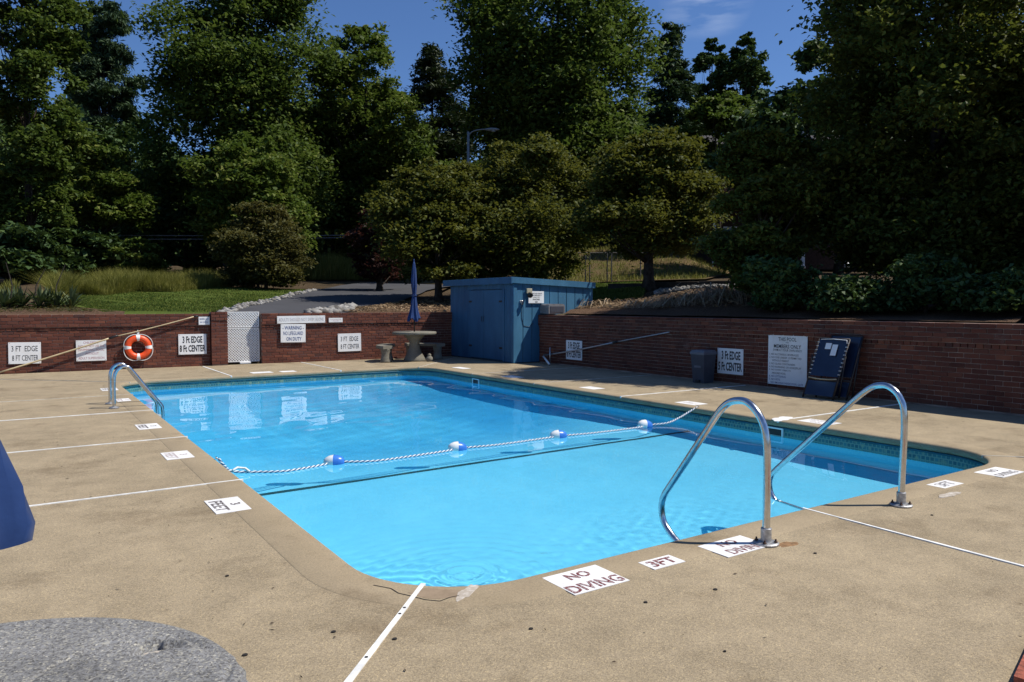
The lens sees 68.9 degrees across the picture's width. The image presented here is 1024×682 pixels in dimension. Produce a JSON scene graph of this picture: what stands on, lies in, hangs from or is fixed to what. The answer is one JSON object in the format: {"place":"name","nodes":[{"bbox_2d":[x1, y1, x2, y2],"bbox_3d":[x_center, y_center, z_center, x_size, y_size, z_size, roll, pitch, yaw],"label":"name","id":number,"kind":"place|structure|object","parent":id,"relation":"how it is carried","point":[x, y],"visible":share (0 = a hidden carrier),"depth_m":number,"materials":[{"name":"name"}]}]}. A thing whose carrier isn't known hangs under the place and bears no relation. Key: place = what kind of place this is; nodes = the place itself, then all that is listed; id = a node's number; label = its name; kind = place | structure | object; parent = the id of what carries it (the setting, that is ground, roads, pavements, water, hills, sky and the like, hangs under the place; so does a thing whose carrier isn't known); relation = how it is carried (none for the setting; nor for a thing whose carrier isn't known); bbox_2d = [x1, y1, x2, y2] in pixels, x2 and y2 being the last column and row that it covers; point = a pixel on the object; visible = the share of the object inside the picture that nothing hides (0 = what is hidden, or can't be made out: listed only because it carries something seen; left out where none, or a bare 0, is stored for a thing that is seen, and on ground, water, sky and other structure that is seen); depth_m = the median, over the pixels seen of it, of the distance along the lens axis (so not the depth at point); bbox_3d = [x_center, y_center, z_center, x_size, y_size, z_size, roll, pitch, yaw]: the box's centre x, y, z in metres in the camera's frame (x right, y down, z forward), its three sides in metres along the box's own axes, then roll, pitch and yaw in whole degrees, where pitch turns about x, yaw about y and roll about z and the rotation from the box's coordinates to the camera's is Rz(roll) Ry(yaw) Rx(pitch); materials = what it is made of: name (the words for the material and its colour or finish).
{"place":"outdoors","nodes":[
{"label":"outdoors","id":0,"kind":"place"},
{"bbox_2d":[18,266,234,296],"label":"tall grass","id":1,"kind":"structure","parent":0,"point":[109,282],"depth_m":28.23,"materials":[{"name":"green plant"}]},
{"bbox_2d":[36,286,305,314],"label":"lawn","id":2,"kind":"structure","parent":0,"point":[99,305],"depth_m":24.16,"materials":[{"name":"green plant"}]},
{"bbox_2d":[200,198,317,288],"bbox_3d":[-10.835,-4.146,32.370,5.018,4.115,4.955,-2,3,-33],"label":"crape myrtle","id":3,"kind":"object","parent":2,"relation":"on","point":[269,266],"visible":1,"depth_m":31.50,"materials":[{"name":"green plant"}]},
{"bbox_2d":[216,288,321,311],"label":"white rocks","id":4,"kind":"object","parent":2,"relation":"on","point":[237,307],"visible":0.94,"depth_m":23.39,"materials":[{"name":"stone"}]},
{"bbox_2d":[228,282,448,313],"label":"driveway","id":5,"kind":"structure","parent":0,"point":[362,294],"depth_m":27.35,"materials":[{"name":"grey asphalt"}]},
{"bbox_2d":[292,251,411,280],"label":"bush","id":6,"kind":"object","parent":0,"point":[334,267],"depth_m":42.98,"materials":[{"name":"green plant"}]},
{"bbox_2d":[345,299,450,312],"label":"mulch bank","id":7,"kind":"structure","parent":0,"point":[421,310],"depth_m":23.91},
{"bbox_2d":[303,302,357,312],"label":"white rocks","id":8,"kind":"object","parent":7,"relation":"on","point":[339,308],"visible":0.88,"depth_m":21.00,"materials":[{"name":"stone"}]},
{"bbox_2d":[344,298,450,311],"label":"bark chips","id":9,"kind":"object","parent":7,"relation":"on","point":[379,306],"visible":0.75,"depth_m":23.68,"materials":[{"name":"wood"}]},
{"bbox_2d":[354,156,520,301],"bbox_3d":[-2.603,-3.865,26.597,6.023,5.262,5.964,0,3,-3],"label":"dogwood tree","id":10,"kind":"object","parent":7,"relation":"on","point":[420,210],"visible":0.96,"depth_m":25.57,"materials":[{"name":"green plant"}]},
{"bbox_2d":[0,356,1023,681],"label":"pool deck","id":11,"kind":"structure","parent":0,"point":[876,586],"depth_m":4.28,"materials":[{"name":"concrete"}]},
{"bbox_2d":[0,617,247,681],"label":"concrete table","id":12,"kind":"object","parent":11,"relation":"on","point":[88,649],"visible":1,"depth_m":1.65,"materials":[{"name":"grey concrete"}]},
{"bbox_2d":[0,440,34,549],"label":"closed umbrella","id":13,"kind":"object","parent":12,"relation":"in","point":[17,523],"visible":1,"depth_m":1.35,"materials":[{"name":"blue fabric"}]},
{"bbox_2d":[105,362,164,417],"bbox_3d":[-5.836,1.162,11.571,0.770,1.641,0.710,-2,3,-33],"label":"pool ladder","id":14,"kind":"object","parent":11,"relation":"attached to","point":[112,388],"visible":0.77,"depth_m":11.46,"materials":[{"name":"metal"}]},
{"bbox_2d":[160,450,193,459],"bbox_3d":[-3.443,1.174,7.682,0.260,0.005,0.420,-2,3,-33],"label":"deck marking","id":15,"kind":"object","parent":11,"relation":"on","point":[176,455],"visible":1,"depth_m":7.65,"materials":[{"name":"white paint"}]},
{"bbox_2d":[209,312,227,365],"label":"brick pier","id":16,"kind":"structure","parent":11,"relation":"on","point":[219,337],"depth_m":18.89,"materials":[{"name":"red brick"}]},
{"bbox_2d":[204,496,250,514],"bbox_3d":[-2.200,1.268,5.773,0.255,0.005,0.440,-2,3,-33],"label":"deck marking","id":17,"kind":"object","parent":11,"relation":"on","point":[226,505],"visible":1,"depth_m":5.75,"materials":[{"name":"white paint"}]},
{"bbox_2d":[259,312,451,363],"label":"brick wall","id":18,"kind":"structure","parent":11,"relation":"on","point":[321,342],"depth_m":20.74,"materials":[{"name":"red brick"}]},
{"bbox_2d":[227,312,259,363],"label":"lattice gate","id":19,"kind":"structure","parent":18,"relation":"attached to","point":[247,341],"depth_m":19.47,"materials":[{"name":"white plastic"}]},
{"bbox_2d":[281,324,305,342],"bbox_3d":[-5.829,-0.207,19.892,0.655,0.487,0.016,-1,3,-31],"label":"warning sign","id":20,"kind":"object","parent":18,"relation":"attached to","point":[293,332],"visible":1,"depth_m":19.89,"materials":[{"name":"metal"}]},
{"bbox_2d":[277,315,324,323],"bbox_3d":[-5.635,-0.576,19.983,1.282,0.205,0.015,-2,3,-31],"label":"notice strip","id":21,"kind":"object","parent":18,"relation":"attached to","point":[300,319],"visible":1,"depth_m":19.97,"materials":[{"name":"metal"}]},
{"bbox_2d":[338,333,360,351],"bbox_3d":[-4.508,0.038,20.721,0.660,0.495,0.016,-2,4,-31],"label":"depth sign","id":22,"kind":"object","parent":18,"relation":"attached to","point":[349,342],"visible":1,"depth_m":20.72,"materials":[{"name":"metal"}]},
{"bbox_2d":[376,343,394,362],"bbox_3d":[-3.466,0.324,20.407,0.488,0.445,1.337,0,3,-6],"label":"curved bench","id":23,"kind":"object","parent":11,"relation":"on","point":[386,352],"visible":1,"depth_m":19.87,"materials":[{"name":"concrete"}]},
{"bbox_2d":[392,331,435,361],"bbox_3d":[-2.674,0.143,20.475,1.201,0.800,1.201,2,3,34],"label":"concrete table","id":24,"kind":"object","parent":11,"relation":"on","point":[414,353],"visible":0.98,"depth_m":20.29,"materials":[{"name":"grey concrete"}]},
{"bbox_2d":[407,259,420,331],"bbox_3d":[-2.679,-0.874,20.428,0.318,2.735,0.456,1,3,16],"label":"closed umbrella","id":25,"kind":"object","parent":24,"relation":"in","point":[414,315],"visible":1,"depth_m":20.34,"materials":[{"name":"blue fabric"}]},
{"bbox_2d":[404,343,444,358],"bbox_3d":[-2.499,0.281,21.275,1.223,0.445,0.458,1,3,12],"label":"curved bench","id":26,"kind":"object","parent":11,"relation":"on","point":[437,349],"visible":0.62,"depth_m":21.08,"materials":[{"name":"concrete"}]},
{"bbox_2d":[443,277,595,362],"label":"storage shed","id":27,"kind":"structure","parent":11,"relation":"on","point":[493,319],"depth_m":20.30,"materials":[{"name":"blue wood"}]},
{"bbox_2d":[469,290,482,357],"bbox_3d":[-1.017,-0.483,21.090,0.069,1.890,0.774,-2,3,-33],"label":"door","id":28,"kind":"structure","parent":27,"relation":"in","point":[475,296],"depth_m":21.08,"materials":[{"name":"blue wood"}]},
{"bbox_2d":[483,290,501,359],"bbox_3d":[-0.528,-0.447,20.352,0.069,1.890,0.974,-2,3,-33],"label":"door","id":29,"kind":"structure","parent":27,"relation":"in","point":[492,299],"depth_m":20.36,"materials":[{"name":"blue metal"}]},
{"bbox_2d":[540,304,564,313],"bbox_3d":[1.083,-0.862,19.932,0.540,0.260,0.412,-2,3,-33],"label":"air conditioner","id":30,"kind":"object","parent":27,"relation":"attached to","point":[552,308],"visible":0.99,"depth_m":19.77,"materials":[{"name":"white metal"}]},
{"bbox_2d":[123,370,985,468],"bbox_3d":[-1.395,2.388,11.346,6.900,2.614,13.420,-2,3,-33],"label":"pool basin","id":31,"kind":"object","parent":11,"relation":"in","point":[945,458],"visible":0.04,"depth_m":12.23,"materials":[{"name":"blue tile"}]},
{"bbox_2d":[129,375,966,586],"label":"pool water","id":32,"kind":"structure","parent":31,"relation":"in","point":[491,514],"depth_m":7.82,"materials":[{"name":"blue liquid"}]},
{"bbox_2d":[215,406,698,472],"bbox_3d":[-0.075,1.206,9.360,6.896,0.280,0.277,-2,3,-33],"label":"float rope","id":33,"kind":"object","parent":32,"relation":"on","point":[339,460],"visible":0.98,"depth_m":8.92,"materials":[{"name":"plastic"}]},
{"bbox_2d":[543,565,629,595],"bbox_3d":[0.416,1.344,4.215,0.390,0.005,0.300,-2,3,-33],"label":"deck marking","id":34,"kind":"object","parent":11,"relation":"on","point":[575,582],"visible":1,"depth_m":4.21,"materials":[{"name":"white paint"}]},
{"bbox_2d":[542,332,669,365],"bbox_3d":[1.980,0.198,17.687,0.312,0.974,4.445,-2,3,-35],"label":"vacuum pole","id":35,"kind":"object","parent":11,"relation":"on","point":[550,354],"visible":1,"depth_m":18.13,"materials":[{"name":"metal"}]},
{"bbox_2d":[638,555,684,569],"bbox_3d":[0.902,1.331,4.495,0.255,0.005,0.140,-2,3,-33],"label":"deck marking","id":36,"kind":"object","parent":11,"relation":"on","point":[661,562],"visible":1,"depth_m":4.48,"materials":[{"name":"white paint"}]},
{"bbox_2d":[690,349,716,382],"bbox_3d":[3.794,0.499,14.814,0.369,0.645,0.370,-2,3,-33],"label":"rubbish bin","id":37,"kind":"object","parent":11,"relation":"on","point":[703,364],"visible":1,"depth_m":14.70,"materials":[{"name":"black plastic"}]},
{"bbox_2d":[658,397,778,547],"bbox_3d":[1.404,1.006,5.198,0.164,1.288,1.048,-2,3,-33],"label":"grab rail","id":38,"kind":"object","parent":11,"relation":"on","point":[765,540],"visible":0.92,"depth_m":4.89,"materials":[{"name":"metal"}]},
{"bbox_2d":[698,535,764,557],"bbox_3d":[1.429,1.316,4.795,0.410,0.005,0.250,-2,3,-33],"label":"deck marking","id":39,"kind":"object","parent":11,"relation":"on","point":[733,546],"visible":1,"depth_m":4.78,"materials":[{"name":"white paint"}]},
{"bbox_2d":[802,337,850,400],"bbox_3d":[5.213,0.452,12.391,0.466,0.992,0.638,-2,3,-33],"label":"folded lounger","id":40,"kind":"object","parent":11,"relation":"on","point":[828,359],"visible":1,"depth_m":12.38,"materials":[{"name":"blue metal"}]},
{"bbox_2d":[815,335,863,400],"bbox_3d":[5.412,0.428,12.353,0.458,1.041,0.638,-2,3,-33],"label":"folded lounger","id":41,"kind":"object","parent":11,"relation":"on","point":[853,355],"visible":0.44,"depth_m":12.20,"materials":[{"name":"blue fabric"}]},
{"bbox_2d":[771,382,912,507],"bbox_3d":[2.686,0.971,6.231,0.164,1.335,1.314,-2,3,-33],"label":"grab rail","id":42,"kind":"object","parent":11,"relation":"attached to","point":[900,502],"visible":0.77,"depth_m":5.79,"materials":[{"name":"metal"}]},
{"bbox_2d":[974,467,1023,477],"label":"deck marking","id":43,"kind":"object","parent":11,"relation":"on","point":[999,472],"visible":1,"depth_m":6.88,"materials":[{"name":"white paint"}]},
{"bbox_2d":[0,265,1023,364],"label":"ground","id":44,"kind":"structure","parent":0,"point":[323,284],"depth_m":29.67,"materials":[{"name":"brown soil"}]},
{"bbox_2d":[0,220,63,283],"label":"wood tree","id":45,"kind":"object","parent":44,"relation":"on","point":[25,250],"visible":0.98,"depth_m":32.16,"materials":[{"name":"green plant"}]},
{"bbox_2d":[0,126,82,229],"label":"tree","id":46,"kind":"object","parent":44,"relation":"on","point":[38,221],"visible":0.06,"depth_m":50.03,"materials":[{"name":"green plant"}]},
{"bbox_2d":[0,0,97,227],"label":"tulip tree","id":47,"kind":"object","parent":44,"relation":"on","point":[48,141],"visible":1,"depth_m":34.93,"materials":[{"name":"green plant"}]},
{"bbox_2d":[0,300,124,314],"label":"mulch bed","id":48,"kind":"object","parent":44,"relation":"on","point":[46,312],"visible":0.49,"depth_m":18.52,"materials":[{"name":"brown wood"}]},
{"bbox_2d":[0,263,88,306],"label":"yucca clump","id":49,"kind":"object","parent":48,"relation":"on","point":[15,298],"visible":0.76,"depth_m":19.54,"materials":[{"name":"green plant"}]},
{"bbox_2d":[41,226,133,276],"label":"wood tree","id":50,"kind":"object","parent":44,"relation":"on","point":[80,250],"visible":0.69,"depth_m":37.74,"materials":[{"name":"green plant"}]},
{"bbox_2d":[42,130,164,272],"bbox_3d":[-22.634,-7.373,40.910,6.354,8.091,6.523,-2,3,-33],"label":"understorey tree","id":51,"kind":"object","parent":44,"relation":"on","point":[127,199],"visible":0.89,"depth_m":39.89,"materials":[{"name":"green plant"}]},
{"bbox_2d":[0,314,210,373],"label":"brick wall","id":52,"kind":"structure","parent":44,"relation":"on","point":[55,334],"depth_m":17.64,"materials":[{"name":"red brick"}]},
{"bbox_2d":[8,342,40,363],"bbox_3d":[-11.013,0.273,16.878,0.620,0.485,0.016,-1,3,-31],"label":"depth sign","id":53,"kind":"object","parent":52,"relation":"attached to","point":[23,352],"visible":1,"depth_m":16.87,"materials":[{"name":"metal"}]},
{"bbox_2d":[76,340,106,360],"bbox_3d":[-9.885,0.225,17.544,0.620,0.485,0.016,-2,3,-31],"label":"warning sign","id":54,"kind":"object","parent":52,"relation":"attached to","point":[95,352],"visible":1,"depth_m":17.54,"materials":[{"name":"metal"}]},
{"bbox_2d":[0,315,197,372],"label":"reaching pole","id":55,"kind":"object","parent":52,"relation":"attached to","point":[111,337],"visible":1,"depth_m":17.40,"materials":[{"name":"beige plastic"}]},
{"bbox_2d":[123,329,152,360],"bbox_3d":[-9.006,0.098,17.988,0.641,0.756,0.161,-2,3,-31],"label":"life ring","id":56,"kind":"object","parent":52,"relation":"hanging from","point":[145,353],"visible":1,"depth_m":17.94,"materials":[{"name":"orange plastic"}]},
{"bbox_2d":[178,334,206,354],"bbox_3d":[-7.985,0.079,18.663,0.650,0.505,0.016,-2,3,-31],"label":"depth sign","id":57,"kind":"object","parent":52,"relation":"attached to","point":[191,343],"visible":1,"depth_m":18.65,"materials":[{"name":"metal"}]},
{"bbox_2d":[62,0,149,231],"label":"pine tree","id":58,"kind":"object","parent":44,"relation":"on","point":[106,57],"visible":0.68,"depth_m":52.53,"materials":[{"name":"green plant"}]},
{"bbox_2d":[56,112,193,269],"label":"tree","id":59,"kind":"object","parent":44,"relation":"on","point":[104,133],"visible":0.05,"depth_m":52.08,"materials":[{"name":"green plant"}]},
{"bbox_2d":[110,237,176,273],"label":"understorey tree","id":60,"kind":"object","parent":44,"relation":"on","point":[152,251],"visible":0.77,"depth_m":36.68,"materials":[{"name":"green plant"}]},
{"bbox_2d":[107,0,365,244],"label":"poplar tree","id":61,"kind":"object","parent":44,"relation":"on","point":[210,71],"visible":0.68,"depth_m":42.99,"materials":[{"name":"green plant"}]},
{"bbox_2d":[172,130,328,263],"bbox_3d":[-13.212,-6.681,37.624,7.615,7.738,6.358,1,3,26],"label":"ash tree","id":62,"kind":"object","parent":44,"relation":"on","point":[239,172],"visible":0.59,"depth_m":36.09,"materials":[{"name":"green plant"}]},
{"bbox_2d":[293,85,368,260],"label":"tree","id":63,"kind":"object","parent":44,"relation":"on","point":[331,227],"visible":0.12,"depth_m":56.24,"materials":[{"name":"green plant"}]},
{"bbox_2d":[293,20,436,256],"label":"oak tree","id":64,"kind":"object","parent":44,"relation":"on","point":[376,52],"visible":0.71,"depth_m":48.35,"materials":[{"name":"green plant"}]},
{"bbox_2d":[342,209,406,290],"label":"plum tree","id":65,"kind":"object","parent":44,"relation":"on","point":[361,237],"visible":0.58,"depth_m":32.49,"materials":[{"name":"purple plant"}]},
{"bbox_2d":[0,76,833,266],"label":"woods","id":66,"kind":"object","parent":44,"relation":"on","point":[326,247],"visible":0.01,"depth_m":72.98,"materials":[{"name":"green plant"}]},
{"bbox_2d":[608,281,734,288],"bbox_3d":[5.158,-1.710,23.594,4.341,0.351,0.160,1,3,23],"label":"timber edging","id":67,"kind":"object","parent":44,"relation":"on","point":[658,285],"visible":0.26,"depth_m":23.62,"materials":[{"name":"brown wood"}]},
{"bbox_2d":[653,284,733,294],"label":"white rocks","id":68,"kind":"object","parent":44,"relation":"on","point":[661,290],"visible":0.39,"depth_m":22.00,"materials":[{"name":"stone"}]},
{"bbox_2d":[686,37,733,134],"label":"poplar tree","id":69,"kind":"object","parent":44,"relation":"on","point":[703,61],"visible":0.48,"depth_m":72.16,"materials":[{"name":"green plant"}]},
{"bbox_2d":[717,31,773,112],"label":"poplar tree","id":70,"kind":"object","parent":44,"relation":"on","point":[744,69],"visible":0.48,"depth_m":69.69,"materials":[{"name":"green plant"}]},
{"bbox_2d":[690,108,833,252],"bbox_3d":[11.792,-6.552,33.798,6.224,7.418,5.857,-2,3,-33],"label":"tree","id":71,"kind":"object","parent":44,"relation":"on","point":[768,117],"visible":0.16,"depth_m":32.45,"materials":[{"name":"green plant"}]},
{"bbox_2d":[538,315,1023,415],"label":"brick wall","id":72,"kind":"structure","parent":44,"relation":"on","point":[973,366],"depth_m":12.37,"materials":[{"name":"red brick"}]},
{"bbox_2d":[566,340,581,360],"bbox_3d":[1.552,0.228,18.694,0.015,0.485,0.640,-2,3,-33],"label":"depth sign","id":73,"kind":"object","parent":72,"relation":"attached to","point":[573,345],"visible":0.99,"depth_m":18.69,"materials":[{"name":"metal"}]},
{"bbox_2d":[717,348,743,374],"bbox_3d":[4.266,0.397,14.600,0.015,0.500,0.630,-2,3,-33],"label":"depth sign","id":74,"kind":"object","parent":72,"relation":"attached to","point":[729,361],"visible":1,"depth_m":14.59,"materials":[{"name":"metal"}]},
{"bbox_2d":[768,335,807,386],"bbox_3d":[4.981,0.345,13.516,0.015,0.920,0.820,-2,3,-33],"label":"rules sign","id":75,"kind":"object","parent":72,"relation":"attached to","point":[787,360],"visible":0.99,"depth_m":13.50,"materials":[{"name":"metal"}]},
{"bbox_2d":[749,39,908,274],"bbox_3d":[15.721,-8.799,35.619,8.148,11.630,8.548,-2,3,-33],"label":"tree","id":76,"kind":"object","parent":44,"relation":"on","point":[805,59],"visible":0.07,"depth_m":35.33,"materials":[{"name":"green plant"}]},
{"bbox_2d":[0,0,1023,161],"label":"sky","id":77,"kind":"structure","parent":0,"point":[410,22],"materials":[{"name":"blue"}]},
{"bbox_2d":[406,249,728,284],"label":"dry hillside","id":78,"kind":"structure","parent":0,"point":[597,269],"depth_m":38.78,"materials":[{"name":"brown plant"}]},
{"bbox_2d":[326,86,456,259],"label":"tree","id":79,"kind":"object","parent":78,"relation":"on","point":[421,150],"visible":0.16,"depth_m":49.99,"materials":[{"name":"green plant"}]},
{"bbox_2d":[394,42,480,185],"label":"spruce tree","id":80,"kind":"object","parent":78,"relation":"on","point":[429,79],"visible":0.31,"depth_m":55.08,"materials":[{"name":"green plant"}]},
{"bbox_2d":[424,0,682,236],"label":"oak tree","id":81,"kind":"object","parent":78,"relation":"on","point":[537,80],"visible":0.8,"depth_m":41.37,"materials":[{"name":"green plant"}]},
{"bbox_2d":[540,121,660,248],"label":"tree","id":82,"kind":"object","parent":78,"relation":"on","point":[602,245],"depth_m":54.65,"materials":[{"name":"green plant"}]},
{"bbox_2d":[565,252,642,282],"bbox_3d":[3.803,-2.807,30.899,3.226,1.720,0.056,0,3,0],"label":"wire fence","id":83,"kind":"object","parent":78,"relation":"on","point":[606,268],"visible":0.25,"depth_m":30.88,"materials":[{"name":"metal"}]},
{"bbox_2d":[511,244,727,282],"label":"dry weeds","id":84,"kind":"object","parent":78,"relation":"on","point":[694,274],"visible":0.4,"depth_m":35.92,"materials":[{"name":"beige plant"}]},
{"bbox_2d":[636,21,714,137],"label":"cedar tree","id":85,"kind":"object","parent":78,"relation":"on","point":[682,87],"visible":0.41,"depth_m":56.01,"materials":[{"name":"green plant"}]},
{"bbox_2d":[669,89,762,269],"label":"maple tree","id":86,"kind":"object","parent":78,"relation":"on","point":[712,114],"visible":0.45,"depth_m":40.51,"materials":[{"name":"green plant"}]},
{"bbox_2d":[593,281,645,301],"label":"grass slope","id":87,"kind":"structure","parent":0,"point":[622,293],"depth_m":22.72,"materials":[{"name":"green plant"}]},
{"bbox_2d":[455,131,615,279],"bbox_3d":[0.416,-4.812,28.151,6.284,6.128,6.945,-2,3,-33],"label":"dogwood tree","id":88,"kind":"object","parent":87,"relation":"on","point":[536,250],"visible":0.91,"depth_m":27.14,"materials":[{"name":"green plant"}]},
{"bbox_2d":[560,124,736,291],"bbox_3d":[4.082,-4.074,23.066,5.489,5.213,5.148,-2,3,-33],"label":"dogwood tree","id":89,"kind":"object","parent":87,"relation":"on","point":[647,222],"visible":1,"depth_m":22.17,"materials":[{"name":"green plant"}]},
{"bbox_2d":[564,289,1023,321],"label":"straw bank","id":90,"kind":"structure","parent":0,"point":[935,314],"depth_m":14.66,"materials":[{"name":"plant"}]},
{"bbox_2d":[635,293,695,308],"bbox_3d":[3.742,-0.977,18.176,1.904,0.374,2.280,-2,3,-33],"label":"dry tussock","id":91,"kind":"object","parent":90,"relation":"on","point":[670,300],"visible":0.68,"depth_m":18.03,"materials":[{"name":"plant"}]},
{"bbox_2d":[579,286,754,308],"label":"bark chips","id":92,"kind":"object","parent":90,"relation":"on","point":[617,304],"visible":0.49,"depth_m":19.17,"materials":[{"name":"wood"}]},
{"bbox_2d":[629,287,725,306],"bbox_3d":[4.003,-1.046,17.806,3.133,0.469,2.028,2,3,31],"label":"dry tussock","id":93,"kind":"object","parent":90,"relation":"on","point":[684,298],"visible":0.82,"depth_m":17.66,"materials":[{"name":"plant"}]},
{"bbox_2d":[659,281,752,300],"bbox_3d":[4.723,-1.205,17.874,3.323,0.521,2.133,2,4,40],"label":"dry tussock","id":94,"kind":"object","parent":90,"relation":"on","point":[707,288],"visible":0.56,"depth_m":18.15,"materials":[{"name":"plant"}]},
{"bbox_2d":[670,286,751,305],"bbox_3d":[4.711,-1.039,17.044,3.107,0.466,1.956,2,3,35],"label":"dry tussock","id":95,"kind":"object","parent":90,"relation":"on","point":[722,294],"visible":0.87,"depth_m":16.92,"materials":[{"name":"plant"}]},
{"bbox_2d":[682,122,833,301],"bbox_3d":[5.577,-2.728,16.533,2.728,4.019,3.172,-1,3,-20],"label":"dogwood tree","id":96,"kind":"object","parent":90,"relation":"on","point":[779,207],"visible":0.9,"depth_m":15.97,"materials":[{"name":"green plant"}]},
{"bbox_2d":[735,254,825,311],"bbox_3d":[5.457,-1.085,14.898,1.718,1.360,1.755,-2,3,-33],"label":"holly bush","id":97,"kind":"object","parent":90,"relation":"on","point":[781,283],"visible":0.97,"depth_m":14.62,"materials":[{"name":"green plant"}]},
{"bbox_2d":[806,270,895,313],"bbox_3d":[6.390,-0.829,13.877,1.620,0.989,1.900,2,4,39],"label":"holly bush","id":98,"kind":"object","parent":90,"relation":"on","point":[845,293],"visible":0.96,"depth_m":13.58,"materials":[{"name":"green plant"}]},
{"bbox_2d":[774,0,1023,287],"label":"dogwood","id":99,"kind":"object","parent":90,"relation":"on","point":[938,82],"visible":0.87,"depth_m":15.16,"materials":[{"name":"green plant"}]},
{"bbox_2d":[867,252,977,312],"bbox_3d":[7.320,-0.951,13.226,1.679,1.247,1.691,-2,3,-33],"label":"holly bush","id":100,"kind":"object","parent":90,"relation":"on","point":[914,276],"visible":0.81,"depth_m":12.89,"materials":[{"name":"green plant"}]},
{"bbox_2d":[929,263,1023,313],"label":"holly bush","id":101,"kind":"object","parent":90,"relation":"on","point":[1001,293],"visible":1,"depth_m":11.82,"materials":[{"name":"green plant"}]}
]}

